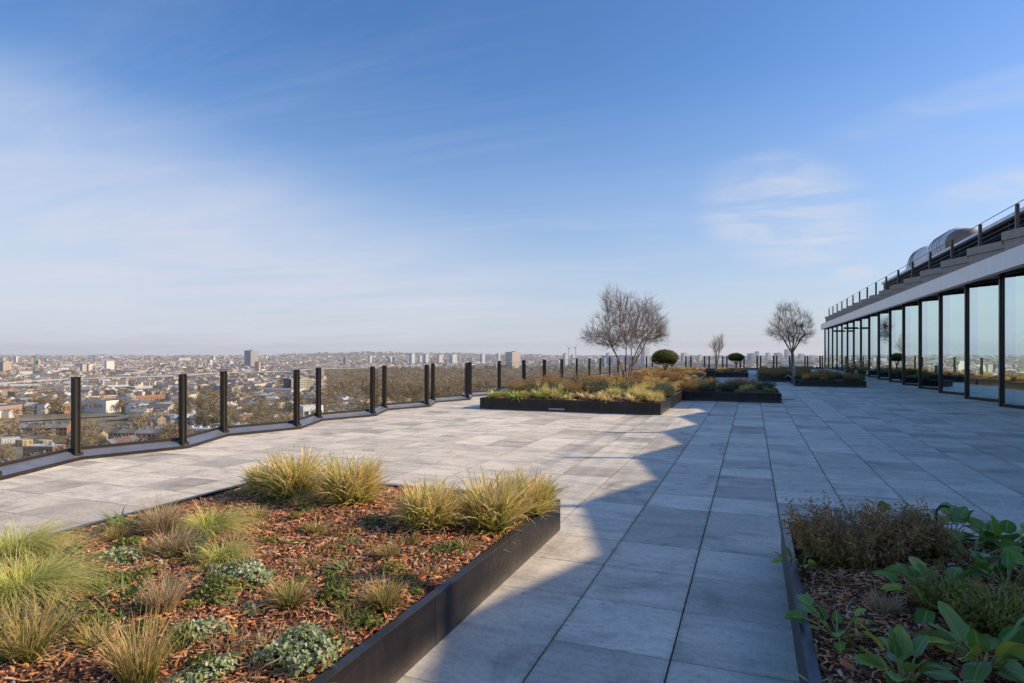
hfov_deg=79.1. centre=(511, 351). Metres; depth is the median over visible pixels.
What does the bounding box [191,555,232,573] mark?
grass wisp
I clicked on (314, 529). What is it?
sedge tuft
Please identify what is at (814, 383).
raised planter
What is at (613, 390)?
sedge clump
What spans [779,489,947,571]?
heath shrub
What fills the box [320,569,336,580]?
herb sprig
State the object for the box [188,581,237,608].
ground cover
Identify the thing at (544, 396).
leafy clump
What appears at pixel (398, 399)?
winter tree
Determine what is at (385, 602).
sedge tuft
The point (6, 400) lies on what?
terraced house
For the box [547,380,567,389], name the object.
dusky shrub
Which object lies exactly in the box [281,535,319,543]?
leaf sprig
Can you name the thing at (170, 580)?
herb sprig
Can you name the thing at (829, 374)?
dark shrub
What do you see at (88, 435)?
winter tree
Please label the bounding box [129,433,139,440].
terraced house
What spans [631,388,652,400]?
sedge clump
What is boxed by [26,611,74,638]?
herb sprig
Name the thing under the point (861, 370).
potted shrub
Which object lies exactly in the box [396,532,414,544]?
sedge tuft
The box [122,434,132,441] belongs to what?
terraced house
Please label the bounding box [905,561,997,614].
heath shrub
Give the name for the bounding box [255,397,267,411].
winter tree
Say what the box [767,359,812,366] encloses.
hall
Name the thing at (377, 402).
winter tree
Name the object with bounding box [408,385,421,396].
winter tree
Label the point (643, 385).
sedge clump
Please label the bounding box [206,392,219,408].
winter tree
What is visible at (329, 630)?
herb sprig
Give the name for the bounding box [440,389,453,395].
winter tree
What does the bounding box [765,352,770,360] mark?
tower block
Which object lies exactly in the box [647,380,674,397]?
dusky shrub
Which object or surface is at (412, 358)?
tower block
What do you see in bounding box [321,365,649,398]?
woodland
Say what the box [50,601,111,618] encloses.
ground cover
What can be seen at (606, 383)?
dusky shrub
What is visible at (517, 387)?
dark shrub
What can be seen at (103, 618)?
herb sprig
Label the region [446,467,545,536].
sedge clump
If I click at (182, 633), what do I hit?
herb sprig
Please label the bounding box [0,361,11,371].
tower block
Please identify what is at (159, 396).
brick building
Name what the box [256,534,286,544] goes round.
ground cover
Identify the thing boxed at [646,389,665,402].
sedge clump
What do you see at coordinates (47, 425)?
terraced house
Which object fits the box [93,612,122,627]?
herb sprig
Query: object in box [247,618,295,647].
sedge tuft
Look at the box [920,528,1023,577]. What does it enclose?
leathery plant
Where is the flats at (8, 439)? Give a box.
[0,436,19,443]
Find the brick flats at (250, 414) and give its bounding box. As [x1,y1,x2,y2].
[232,412,253,422]
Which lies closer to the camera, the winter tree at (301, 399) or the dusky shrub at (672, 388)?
the dusky shrub at (672, 388)
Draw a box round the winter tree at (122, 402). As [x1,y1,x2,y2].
[118,399,126,411]
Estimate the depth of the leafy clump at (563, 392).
15.92 m
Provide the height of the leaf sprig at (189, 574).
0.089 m
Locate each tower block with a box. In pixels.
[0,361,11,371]
[244,350,258,365]
[343,356,347,363]
[387,356,392,362]
[392,356,396,362]
[409,353,414,363]
[423,353,428,362]
[436,354,442,362]
[449,354,456,363]
[480,353,484,363]
[496,353,500,360]
[505,351,520,367]
[563,353,567,365]
[570,354,575,364]
[641,347,648,364]
[681,352,686,360]
[747,353,756,360]
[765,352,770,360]
[774,353,781,359]
[784,349,789,359]
[798,354,803,358]
[809,355,814,361]
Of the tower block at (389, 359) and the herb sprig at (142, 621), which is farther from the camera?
the tower block at (389, 359)
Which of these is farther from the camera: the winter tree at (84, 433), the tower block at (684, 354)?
the tower block at (684, 354)
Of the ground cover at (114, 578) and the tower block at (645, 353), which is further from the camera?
the tower block at (645, 353)
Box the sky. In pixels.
[0,0,1023,355]
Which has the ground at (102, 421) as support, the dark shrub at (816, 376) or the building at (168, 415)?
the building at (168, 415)
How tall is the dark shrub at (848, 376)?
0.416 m
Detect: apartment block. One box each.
[284,376,292,387]
[291,377,312,390]
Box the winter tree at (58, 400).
[49,397,62,412]
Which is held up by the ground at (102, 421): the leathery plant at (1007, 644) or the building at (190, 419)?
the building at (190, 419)
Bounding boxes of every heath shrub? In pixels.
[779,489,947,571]
[781,507,847,556]
[844,495,968,559]
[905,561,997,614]
[937,576,1023,643]
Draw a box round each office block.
[15,371,31,374]
[601,355,637,366]
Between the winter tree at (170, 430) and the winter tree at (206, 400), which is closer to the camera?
the winter tree at (170, 430)
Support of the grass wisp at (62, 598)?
on the bark mulch at (99, 672)
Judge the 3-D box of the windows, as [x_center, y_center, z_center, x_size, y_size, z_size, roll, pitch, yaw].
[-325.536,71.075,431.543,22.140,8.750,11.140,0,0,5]
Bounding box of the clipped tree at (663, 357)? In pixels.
[652,349,677,374]
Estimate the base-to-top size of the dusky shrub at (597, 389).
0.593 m
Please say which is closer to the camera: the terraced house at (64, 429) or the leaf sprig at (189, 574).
the leaf sprig at (189, 574)
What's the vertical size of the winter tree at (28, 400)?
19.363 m
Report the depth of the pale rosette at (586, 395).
15.77 m
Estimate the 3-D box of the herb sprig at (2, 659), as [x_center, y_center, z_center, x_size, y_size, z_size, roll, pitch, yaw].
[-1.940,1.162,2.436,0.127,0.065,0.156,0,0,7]
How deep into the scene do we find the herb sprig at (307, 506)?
4.59 m
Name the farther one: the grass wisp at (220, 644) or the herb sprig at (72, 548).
the herb sprig at (72, 548)
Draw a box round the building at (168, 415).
[163,414,177,423]
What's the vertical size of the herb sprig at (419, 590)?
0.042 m
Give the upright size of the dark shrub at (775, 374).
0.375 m
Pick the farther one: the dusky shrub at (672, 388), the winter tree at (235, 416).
the winter tree at (235, 416)
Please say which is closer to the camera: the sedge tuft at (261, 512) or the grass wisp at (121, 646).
the grass wisp at (121, 646)
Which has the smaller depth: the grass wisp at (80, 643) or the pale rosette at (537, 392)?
the grass wisp at (80, 643)
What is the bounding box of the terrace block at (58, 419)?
[7,416,116,422]
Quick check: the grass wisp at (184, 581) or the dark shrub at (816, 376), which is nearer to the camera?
the grass wisp at (184, 581)
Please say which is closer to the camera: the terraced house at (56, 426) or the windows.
the windows
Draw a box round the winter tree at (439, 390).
[435,384,443,395]
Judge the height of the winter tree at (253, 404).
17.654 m
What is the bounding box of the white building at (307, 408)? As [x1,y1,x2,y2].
[300,404,322,415]
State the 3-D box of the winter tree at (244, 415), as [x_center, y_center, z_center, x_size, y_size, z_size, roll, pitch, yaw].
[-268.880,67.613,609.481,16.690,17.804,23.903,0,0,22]
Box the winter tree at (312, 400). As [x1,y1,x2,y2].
[306,394,322,404]
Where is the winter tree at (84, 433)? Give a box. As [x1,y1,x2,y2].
[81,424,103,440]
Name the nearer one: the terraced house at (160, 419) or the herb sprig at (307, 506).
the herb sprig at (307, 506)
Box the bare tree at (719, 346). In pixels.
[709,334,725,369]
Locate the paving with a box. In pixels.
[0,368,1023,682]
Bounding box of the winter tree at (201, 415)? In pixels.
[194,405,216,425]
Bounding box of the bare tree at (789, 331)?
[765,300,815,371]
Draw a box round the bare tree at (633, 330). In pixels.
[580,280,671,378]
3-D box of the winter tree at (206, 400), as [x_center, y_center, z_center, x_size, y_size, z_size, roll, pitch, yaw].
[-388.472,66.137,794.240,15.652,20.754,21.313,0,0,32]
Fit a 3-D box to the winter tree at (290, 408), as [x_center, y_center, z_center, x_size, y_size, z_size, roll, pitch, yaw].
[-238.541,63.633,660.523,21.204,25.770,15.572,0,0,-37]
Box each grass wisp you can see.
[22,640,68,667]
[28,585,90,614]
[68,625,100,649]
[72,546,108,567]
[85,585,127,614]
[99,634,169,666]
[108,618,138,636]
[157,642,184,673]
[174,546,207,563]
[179,573,206,589]
[189,628,245,659]
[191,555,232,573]
[207,612,266,653]
[208,614,245,645]
[216,634,250,658]
[221,651,275,682]
[229,649,278,668]
[254,628,281,650]
[279,661,323,682]
[285,556,305,568]
[321,619,357,644]
[332,558,364,574]
[348,586,370,607]
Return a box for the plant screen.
[881,208,1023,289]
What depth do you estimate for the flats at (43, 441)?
507.04 m
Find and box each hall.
[104,385,129,386]
[129,386,152,388]
[701,359,731,367]
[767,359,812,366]
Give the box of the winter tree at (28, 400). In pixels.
[26,395,37,401]
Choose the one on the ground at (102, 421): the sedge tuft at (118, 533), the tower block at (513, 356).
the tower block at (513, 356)
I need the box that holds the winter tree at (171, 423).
[164,418,177,435]
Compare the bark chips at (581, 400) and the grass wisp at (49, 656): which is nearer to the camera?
the grass wisp at (49, 656)
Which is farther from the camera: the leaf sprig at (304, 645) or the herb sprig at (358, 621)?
the herb sprig at (358, 621)
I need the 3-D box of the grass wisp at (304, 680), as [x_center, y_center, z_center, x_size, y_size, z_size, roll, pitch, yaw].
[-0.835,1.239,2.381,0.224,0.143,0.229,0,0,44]
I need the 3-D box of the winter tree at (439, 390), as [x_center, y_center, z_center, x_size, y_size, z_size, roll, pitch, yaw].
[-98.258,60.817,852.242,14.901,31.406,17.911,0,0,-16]
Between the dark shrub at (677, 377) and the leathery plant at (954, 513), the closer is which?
the leathery plant at (954, 513)
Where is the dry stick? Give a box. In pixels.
[251,658,280,676]
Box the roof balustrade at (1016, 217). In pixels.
[829,199,1023,314]
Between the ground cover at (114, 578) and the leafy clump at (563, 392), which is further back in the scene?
the leafy clump at (563, 392)
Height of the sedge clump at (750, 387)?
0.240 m
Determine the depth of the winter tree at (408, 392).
867.43 m
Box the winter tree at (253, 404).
[246,403,255,411]
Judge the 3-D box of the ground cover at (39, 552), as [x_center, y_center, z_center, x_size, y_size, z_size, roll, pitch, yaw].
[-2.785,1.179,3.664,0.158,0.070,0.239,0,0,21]
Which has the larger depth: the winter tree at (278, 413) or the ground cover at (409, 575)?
the winter tree at (278, 413)
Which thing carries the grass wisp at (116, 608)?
on the bark mulch at (99, 672)
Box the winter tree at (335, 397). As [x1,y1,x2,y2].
[330,394,341,403]
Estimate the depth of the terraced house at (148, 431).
500.97 m
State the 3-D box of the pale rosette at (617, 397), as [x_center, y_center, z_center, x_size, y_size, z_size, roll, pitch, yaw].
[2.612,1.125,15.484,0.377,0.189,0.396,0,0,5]
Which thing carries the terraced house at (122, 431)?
on the ground at (102, 421)
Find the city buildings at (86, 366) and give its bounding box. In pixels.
[0,351,823,423]
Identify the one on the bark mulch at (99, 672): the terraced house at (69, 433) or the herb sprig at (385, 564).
the herb sprig at (385, 564)
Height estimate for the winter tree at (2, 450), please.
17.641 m
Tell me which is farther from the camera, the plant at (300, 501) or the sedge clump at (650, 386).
the sedge clump at (650, 386)
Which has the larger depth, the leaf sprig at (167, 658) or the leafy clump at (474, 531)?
the leafy clump at (474, 531)
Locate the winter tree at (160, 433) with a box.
[151,429,177,438]
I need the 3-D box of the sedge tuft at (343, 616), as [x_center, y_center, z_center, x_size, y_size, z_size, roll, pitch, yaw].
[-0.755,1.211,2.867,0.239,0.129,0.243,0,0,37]
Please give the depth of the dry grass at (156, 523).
4.02 m
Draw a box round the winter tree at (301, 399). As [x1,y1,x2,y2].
[300,394,308,404]
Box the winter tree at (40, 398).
[33,390,45,401]
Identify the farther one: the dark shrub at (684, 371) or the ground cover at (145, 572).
the dark shrub at (684, 371)
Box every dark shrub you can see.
[504,379,534,392]
[535,368,567,385]
[559,375,594,393]
[572,368,603,381]
[583,374,612,386]
[625,376,645,384]
[666,370,685,381]
[667,368,687,378]
[678,376,702,390]
[702,376,717,386]
[733,379,752,387]
[740,377,761,385]
[770,370,780,375]
[806,370,823,378]
[822,369,836,379]
[842,371,859,379]
[853,373,864,380]
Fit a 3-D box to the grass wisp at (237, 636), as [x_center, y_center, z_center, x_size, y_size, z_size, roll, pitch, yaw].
[-1.158,1.195,2.603,0.285,0.178,0.279,0,0,-19]
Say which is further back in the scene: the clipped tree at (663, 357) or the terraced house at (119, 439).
the terraced house at (119, 439)
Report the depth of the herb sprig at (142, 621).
2.62 m
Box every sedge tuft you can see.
[37,607,83,636]
[45,534,93,553]
[67,611,124,652]
[96,520,137,541]
[124,533,167,560]
[151,619,211,658]
[216,530,250,547]
[239,503,275,519]
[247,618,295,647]
[249,572,325,612]
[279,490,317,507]
[297,553,322,568]
[299,517,333,536]
[326,598,371,627]
[347,571,379,592]
[349,568,422,613]
[368,538,407,559]
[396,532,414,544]
[412,560,443,576]
[453,537,480,551]
[494,529,514,540]
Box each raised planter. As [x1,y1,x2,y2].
[27,482,559,682]
[480,369,781,414]
[757,370,813,381]
[781,520,1023,682]
[787,375,865,387]
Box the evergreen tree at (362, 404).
[355,401,367,409]
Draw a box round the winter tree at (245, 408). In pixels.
[232,403,254,413]
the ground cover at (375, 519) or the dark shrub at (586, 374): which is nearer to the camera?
the ground cover at (375, 519)
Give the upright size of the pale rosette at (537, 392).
0.243 m
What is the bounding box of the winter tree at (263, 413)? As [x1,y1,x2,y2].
[250,409,272,422]
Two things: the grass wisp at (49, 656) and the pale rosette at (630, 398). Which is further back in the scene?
the pale rosette at (630, 398)
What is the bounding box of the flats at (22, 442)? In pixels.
[15,438,32,446]
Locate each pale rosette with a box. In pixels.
[531,389,544,396]
[549,390,562,399]
[560,393,575,399]
[567,392,581,397]
[577,391,590,398]
[588,393,603,400]
[595,390,613,397]
[600,395,612,402]
[611,393,622,399]
[620,392,641,401]
[645,394,661,402]
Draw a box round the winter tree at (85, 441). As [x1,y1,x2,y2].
[68,422,96,445]
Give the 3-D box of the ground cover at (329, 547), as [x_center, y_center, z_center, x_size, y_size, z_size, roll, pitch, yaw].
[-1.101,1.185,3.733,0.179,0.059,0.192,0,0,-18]
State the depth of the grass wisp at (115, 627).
2.63 m
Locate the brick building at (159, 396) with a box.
[136,394,164,399]
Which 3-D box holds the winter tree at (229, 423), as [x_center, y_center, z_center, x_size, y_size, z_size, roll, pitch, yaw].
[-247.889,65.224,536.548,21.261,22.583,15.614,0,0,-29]
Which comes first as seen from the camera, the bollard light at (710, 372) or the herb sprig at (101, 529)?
the herb sprig at (101, 529)
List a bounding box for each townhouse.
[188,426,202,432]
[196,426,212,431]
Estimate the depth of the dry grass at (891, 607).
2.92 m
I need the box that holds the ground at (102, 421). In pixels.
[0,352,771,462]
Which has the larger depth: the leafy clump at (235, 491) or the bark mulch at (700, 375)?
the bark mulch at (700, 375)
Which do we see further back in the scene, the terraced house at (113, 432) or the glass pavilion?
the terraced house at (113, 432)
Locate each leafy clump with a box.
[0,605,56,634]
[8,578,87,614]
[71,604,137,634]
[82,569,153,609]
[85,505,154,530]
[162,523,233,557]
[162,549,194,561]
[224,488,247,493]
[251,494,280,504]
[318,554,360,571]
[336,533,368,551]
[460,528,478,537]
[486,390,505,397]
[501,389,516,395]
[504,389,529,401]
[533,389,556,398]
[551,389,574,397]
[761,386,776,391]
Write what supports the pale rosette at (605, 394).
on the bark mulch at (700, 375)
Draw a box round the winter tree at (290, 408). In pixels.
[278,400,292,411]
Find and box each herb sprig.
[0,613,37,637]
[0,639,33,662]
[1,601,32,617]
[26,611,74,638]
[40,604,60,612]
[45,545,84,559]
[57,613,107,642]
[72,615,106,630]
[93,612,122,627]
[95,526,119,535]
[110,535,144,548]
[121,537,140,547]
[122,616,170,640]
[133,599,153,612]
[163,576,178,584]
[165,622,204,645]
[180,597,205,611]
[180,650,217,671]
[183,551,210,565]
[203,573,235,587]
[216,551,234,562]
[222,577,251,593]
[273,497,288,503]
[274,581,304,592]
[288,511,300,519]
[296,574,311,582]
[298,502,319,511]
[299,522,313,532]
[308,627,349,652]
[313,580,349,599]
[316,587,341,605]
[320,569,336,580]
[332,600,356,614]
[345,607,383,630]
[377,559,410,577]
[407,584,423,595]
[409,535,419,542]
[439,539,463,556]
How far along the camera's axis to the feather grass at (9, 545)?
3.65 m
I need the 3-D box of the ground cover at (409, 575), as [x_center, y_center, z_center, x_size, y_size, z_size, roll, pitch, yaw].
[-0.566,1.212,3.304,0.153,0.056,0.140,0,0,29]
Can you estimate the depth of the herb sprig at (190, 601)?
2.89 m
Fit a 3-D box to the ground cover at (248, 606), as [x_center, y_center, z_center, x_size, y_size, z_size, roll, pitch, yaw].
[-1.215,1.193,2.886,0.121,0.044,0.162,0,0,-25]
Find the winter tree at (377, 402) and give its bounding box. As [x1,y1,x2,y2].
[375,396,381,405]
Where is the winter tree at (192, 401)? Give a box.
[187,396,197,404]
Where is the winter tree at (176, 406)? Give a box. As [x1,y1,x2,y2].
[172,402,193,413]
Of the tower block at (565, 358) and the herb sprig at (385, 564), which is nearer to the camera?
the herb sprig at (385, 564)
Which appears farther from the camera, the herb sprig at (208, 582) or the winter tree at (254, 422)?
the winter tree at (254, 422)
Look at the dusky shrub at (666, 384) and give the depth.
18.09 m
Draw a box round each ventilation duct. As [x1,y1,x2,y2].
[906,246,927,269]
[924,228,977,259]
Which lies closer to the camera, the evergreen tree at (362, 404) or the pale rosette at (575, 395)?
the pale rosette at (575, 395)
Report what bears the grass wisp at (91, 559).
on the bark mulch at (99, 672)
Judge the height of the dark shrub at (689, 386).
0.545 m
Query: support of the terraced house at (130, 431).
on the ground at (102, 421)
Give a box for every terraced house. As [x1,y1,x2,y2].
[0,398,11,402]
[17,422,29,435]
[26,422,37,435]
[31,450,45,455]
[34,422,45,435]
[42,422,53,435]
[51,421,62,435]
[59,421,70,435]
[66,431,70,444]
[95,429,107,444]
[101,436,118,444]
[108,426,122,438]
[115,435,126,442]
[117,426,130,437]
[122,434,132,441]
[125,427,139,434]
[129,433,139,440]
[135,427,147,439]
[142,427,156,439]
[143,414,154,424]
[150,414,165,424]
[151,428,163,439]
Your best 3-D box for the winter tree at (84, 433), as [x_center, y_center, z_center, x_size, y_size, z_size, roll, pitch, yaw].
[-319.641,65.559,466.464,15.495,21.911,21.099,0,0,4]
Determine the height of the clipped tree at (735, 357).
1.167 m
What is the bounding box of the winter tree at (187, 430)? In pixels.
[175,425,193,437]
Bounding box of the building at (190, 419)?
[187,414,192,424]
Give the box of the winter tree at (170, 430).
[159,407,177,438]
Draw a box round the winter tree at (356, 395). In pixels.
[349,391,365,398]
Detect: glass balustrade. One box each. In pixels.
[0,356,632,480]
[633,355,823,370]
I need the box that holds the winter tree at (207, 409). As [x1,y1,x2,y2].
[202,404,219,416]
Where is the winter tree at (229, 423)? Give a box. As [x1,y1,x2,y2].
[213,415,237,425]
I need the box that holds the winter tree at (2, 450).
[0,441,17,460]
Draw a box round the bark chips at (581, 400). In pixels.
[485,395,662,402]
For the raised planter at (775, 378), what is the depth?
30.64 m
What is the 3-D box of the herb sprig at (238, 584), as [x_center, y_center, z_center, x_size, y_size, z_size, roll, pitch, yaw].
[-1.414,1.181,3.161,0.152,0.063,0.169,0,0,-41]
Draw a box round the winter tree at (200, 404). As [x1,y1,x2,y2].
[195,393,206,408]
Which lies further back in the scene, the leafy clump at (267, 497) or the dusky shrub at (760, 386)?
the dusky shrub at (760, 386)
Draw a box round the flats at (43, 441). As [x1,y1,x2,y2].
[36,439,51,443]
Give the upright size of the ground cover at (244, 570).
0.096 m
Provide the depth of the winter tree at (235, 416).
593.59 m
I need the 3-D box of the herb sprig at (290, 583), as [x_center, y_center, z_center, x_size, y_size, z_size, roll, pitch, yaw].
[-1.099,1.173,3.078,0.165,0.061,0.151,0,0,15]
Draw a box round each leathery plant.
[770,547,827,570]
[785,594,884,652]
[852,622,959,682]
[859,501,934,525]
[872,556,984,626]
[900,502,1000,551]
[907,601,1023,682]
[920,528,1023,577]
[958,515,1023,550]
[959,550,1023,586]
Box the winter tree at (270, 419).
[262,401,278,421]
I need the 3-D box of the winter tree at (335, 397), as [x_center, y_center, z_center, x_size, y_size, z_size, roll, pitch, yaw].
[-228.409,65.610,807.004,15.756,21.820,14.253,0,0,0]
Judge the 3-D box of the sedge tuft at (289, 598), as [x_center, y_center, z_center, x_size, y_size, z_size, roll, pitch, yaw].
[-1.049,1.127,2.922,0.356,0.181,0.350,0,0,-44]
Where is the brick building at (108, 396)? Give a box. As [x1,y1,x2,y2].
[90,395,117,398]
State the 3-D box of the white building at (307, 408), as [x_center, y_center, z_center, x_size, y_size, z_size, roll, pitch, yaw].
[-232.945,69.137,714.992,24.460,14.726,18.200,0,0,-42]
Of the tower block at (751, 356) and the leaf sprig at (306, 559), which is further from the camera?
the tower block at (751, 356)
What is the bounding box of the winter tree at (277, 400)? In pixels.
[274,392,284,407]
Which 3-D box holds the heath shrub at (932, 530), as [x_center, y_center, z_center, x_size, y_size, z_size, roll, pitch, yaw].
[2.334,1.056,3.754,0.604,0.397,0.664,0,0,21]
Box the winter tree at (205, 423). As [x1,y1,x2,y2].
[198,408,208,425]
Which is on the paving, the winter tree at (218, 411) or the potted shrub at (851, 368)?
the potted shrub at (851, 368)
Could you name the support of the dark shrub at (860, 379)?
on the bark mulch at (839, 379)
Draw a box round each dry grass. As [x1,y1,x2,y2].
[0,584,102,665]
[72,597,197,682]
[119,494,197,535]
[129,564,196,615]
[135,518,203,555]
[862,586,907,614]
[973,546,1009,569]
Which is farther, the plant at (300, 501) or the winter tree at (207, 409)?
the winter tree at (207, 409)
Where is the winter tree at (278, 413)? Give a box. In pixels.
[272,405,282,416]
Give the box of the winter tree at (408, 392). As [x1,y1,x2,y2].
[401,387,412,397]
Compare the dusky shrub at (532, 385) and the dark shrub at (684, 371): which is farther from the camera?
the dark shrub at (684, 371)
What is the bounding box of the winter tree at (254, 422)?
[248,415,262,423]
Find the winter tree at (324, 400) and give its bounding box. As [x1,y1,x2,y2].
[321,397,328,411]
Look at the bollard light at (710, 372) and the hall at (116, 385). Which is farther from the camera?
the hall at (116, 385)
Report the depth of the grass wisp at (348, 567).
3.42 m
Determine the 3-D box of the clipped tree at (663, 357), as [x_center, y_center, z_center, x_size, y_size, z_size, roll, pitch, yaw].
[6.781,0.533,27.411,1.222,1.339,1.223,0,0,21]
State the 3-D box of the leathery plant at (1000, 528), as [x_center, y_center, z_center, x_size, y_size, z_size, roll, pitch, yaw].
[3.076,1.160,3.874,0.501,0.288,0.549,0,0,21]
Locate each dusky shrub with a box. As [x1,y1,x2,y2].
[518,377,543,392]
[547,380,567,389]
[569,379,594,392]
[578,377,606,395]
[581,376,603,386]
[597,376,618,391]
[611,377,636,390]
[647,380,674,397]
[655,380,676,390]
[655,383,675,396]
[692,379,708,388]
[697,380,715,390]
[719,379,736,390]
[756,382,769,389]
[758,380,773,388]
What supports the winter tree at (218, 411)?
on the ground at (102, 421)
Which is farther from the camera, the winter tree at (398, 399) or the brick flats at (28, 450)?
the winter tree at (398, 399)
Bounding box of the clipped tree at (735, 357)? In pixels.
[728,353,744,368]
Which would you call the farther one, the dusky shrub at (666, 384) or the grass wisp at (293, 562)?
the dusky shrub at (666, 384)
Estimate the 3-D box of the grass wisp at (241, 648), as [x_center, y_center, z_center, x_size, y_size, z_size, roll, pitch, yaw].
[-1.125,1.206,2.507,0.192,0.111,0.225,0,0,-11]
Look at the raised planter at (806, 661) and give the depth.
2.99 m
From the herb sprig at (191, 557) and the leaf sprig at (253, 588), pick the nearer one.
the leaf sprig at (253, 588)
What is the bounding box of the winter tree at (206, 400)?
[202,397,215,402]
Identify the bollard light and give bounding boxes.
[706,368,715,380]
[793,365,795,377]
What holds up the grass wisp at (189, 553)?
on the bark mulch at (99, 672)
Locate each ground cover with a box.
[22,546,59,561]
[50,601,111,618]
[63,566,141,592]
[84,545,152,563]
[118,564,168,587]
[158,651,241,682]
[164,616,235,648]
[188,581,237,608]
[200,557,277,587]
[238,601,260,616]
[246,619,341,677]
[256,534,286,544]
[314,542,344,554]
[321,525,362,538]
[321,572,355,588]
[363,515,388,526]
[394,570,418,584]
[426,544,454,555]
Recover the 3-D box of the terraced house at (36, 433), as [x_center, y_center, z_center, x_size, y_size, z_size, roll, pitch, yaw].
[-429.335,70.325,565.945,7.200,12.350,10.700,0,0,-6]
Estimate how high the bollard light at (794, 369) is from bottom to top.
0.850 m
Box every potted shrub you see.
[841,358,860,373]
[851,357,872,379]
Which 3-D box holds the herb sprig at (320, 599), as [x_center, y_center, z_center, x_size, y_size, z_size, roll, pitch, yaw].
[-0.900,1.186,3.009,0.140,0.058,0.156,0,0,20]
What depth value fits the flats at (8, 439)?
517.44 m
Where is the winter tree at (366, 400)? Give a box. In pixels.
[363,394,369,407]
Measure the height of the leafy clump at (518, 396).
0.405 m
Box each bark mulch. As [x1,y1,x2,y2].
[0,488,525,682]
[501,369,778,402]
[759,370,810,376]
[789,375,857,380]
[791,530,1023,682]
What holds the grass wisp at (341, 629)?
on the bark mulch at (99, 672)
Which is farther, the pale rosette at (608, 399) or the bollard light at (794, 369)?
the bollard light at (794, 369)
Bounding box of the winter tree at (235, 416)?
[227,402,242,422]
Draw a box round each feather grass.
[0,505,113,572]
[0,529,143,624]
[167,496,277,543]
[182,528,274,570]
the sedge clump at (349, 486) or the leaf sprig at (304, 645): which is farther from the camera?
the sedge clump at (349, 486)
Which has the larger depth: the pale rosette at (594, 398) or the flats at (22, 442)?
the flats at (22, 442)
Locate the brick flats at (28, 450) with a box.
[23,442,64,456]
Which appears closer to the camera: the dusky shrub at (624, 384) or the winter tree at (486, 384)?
the dusky shrub at (624, 384)
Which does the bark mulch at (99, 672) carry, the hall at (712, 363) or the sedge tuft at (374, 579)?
the sedge tuft at (374, 579)
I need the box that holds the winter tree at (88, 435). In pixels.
[83,418,103,444]
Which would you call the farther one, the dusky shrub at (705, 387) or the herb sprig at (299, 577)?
the dusky shrub at (705, 387)
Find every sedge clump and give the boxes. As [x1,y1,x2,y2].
[232,459,291,494]
[244,443,327,505]
[295,451,402,508]
[378,473,484,536]
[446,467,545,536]
[493,464,572,520]
[541,386,559,395]
[603,385,624,395]
[625,385,648,395]
[629,381,646,390]
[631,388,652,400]
[644,382,654,390]
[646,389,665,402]
[738,385,749,390]
[744,383,755,389]
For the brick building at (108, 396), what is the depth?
1007.93 m
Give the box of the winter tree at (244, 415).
[233,411,251,422]
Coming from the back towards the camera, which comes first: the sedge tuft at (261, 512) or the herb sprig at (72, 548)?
the sedge tuft at (261, 512)
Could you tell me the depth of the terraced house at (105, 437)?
512.35 m
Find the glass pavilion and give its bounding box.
[821,227,1023,408]
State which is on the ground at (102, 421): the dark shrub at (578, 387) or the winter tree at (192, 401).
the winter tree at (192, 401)
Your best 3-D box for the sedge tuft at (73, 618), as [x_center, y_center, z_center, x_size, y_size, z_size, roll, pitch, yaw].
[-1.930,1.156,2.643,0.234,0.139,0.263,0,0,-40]
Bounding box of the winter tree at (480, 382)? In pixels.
[474,380,484,388]
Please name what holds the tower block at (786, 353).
on the ground at (102, 421)
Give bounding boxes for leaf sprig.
[47,634,107,664]
[114,554,152,565]
[116,589,150,618]
[160,642,171,665]
[183,568,199,581]
[246,584,275,592]
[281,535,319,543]
[282,552,321,571]
[283,631,314,670]
[308,590,364,617]
[324,559,364,574]
[386,533,410,550]
[411,546,437,559]
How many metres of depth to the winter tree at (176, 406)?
659.48 m
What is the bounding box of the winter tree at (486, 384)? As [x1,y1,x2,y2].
[483,377,492,387]
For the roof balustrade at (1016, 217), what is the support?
on the glass pavilion
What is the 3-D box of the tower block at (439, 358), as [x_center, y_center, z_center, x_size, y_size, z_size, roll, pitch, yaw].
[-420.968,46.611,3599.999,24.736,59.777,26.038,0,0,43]
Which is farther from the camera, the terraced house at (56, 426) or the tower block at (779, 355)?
the tower block at (779, 355)
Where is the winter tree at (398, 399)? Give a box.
[393,395,402,402]
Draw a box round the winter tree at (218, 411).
[209,403,235,422]
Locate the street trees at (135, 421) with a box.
[0,356,823,461]
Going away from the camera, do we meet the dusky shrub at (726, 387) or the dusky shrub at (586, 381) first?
the dusky shrub at (586, 381)
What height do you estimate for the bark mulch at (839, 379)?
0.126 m
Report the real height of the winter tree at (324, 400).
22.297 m

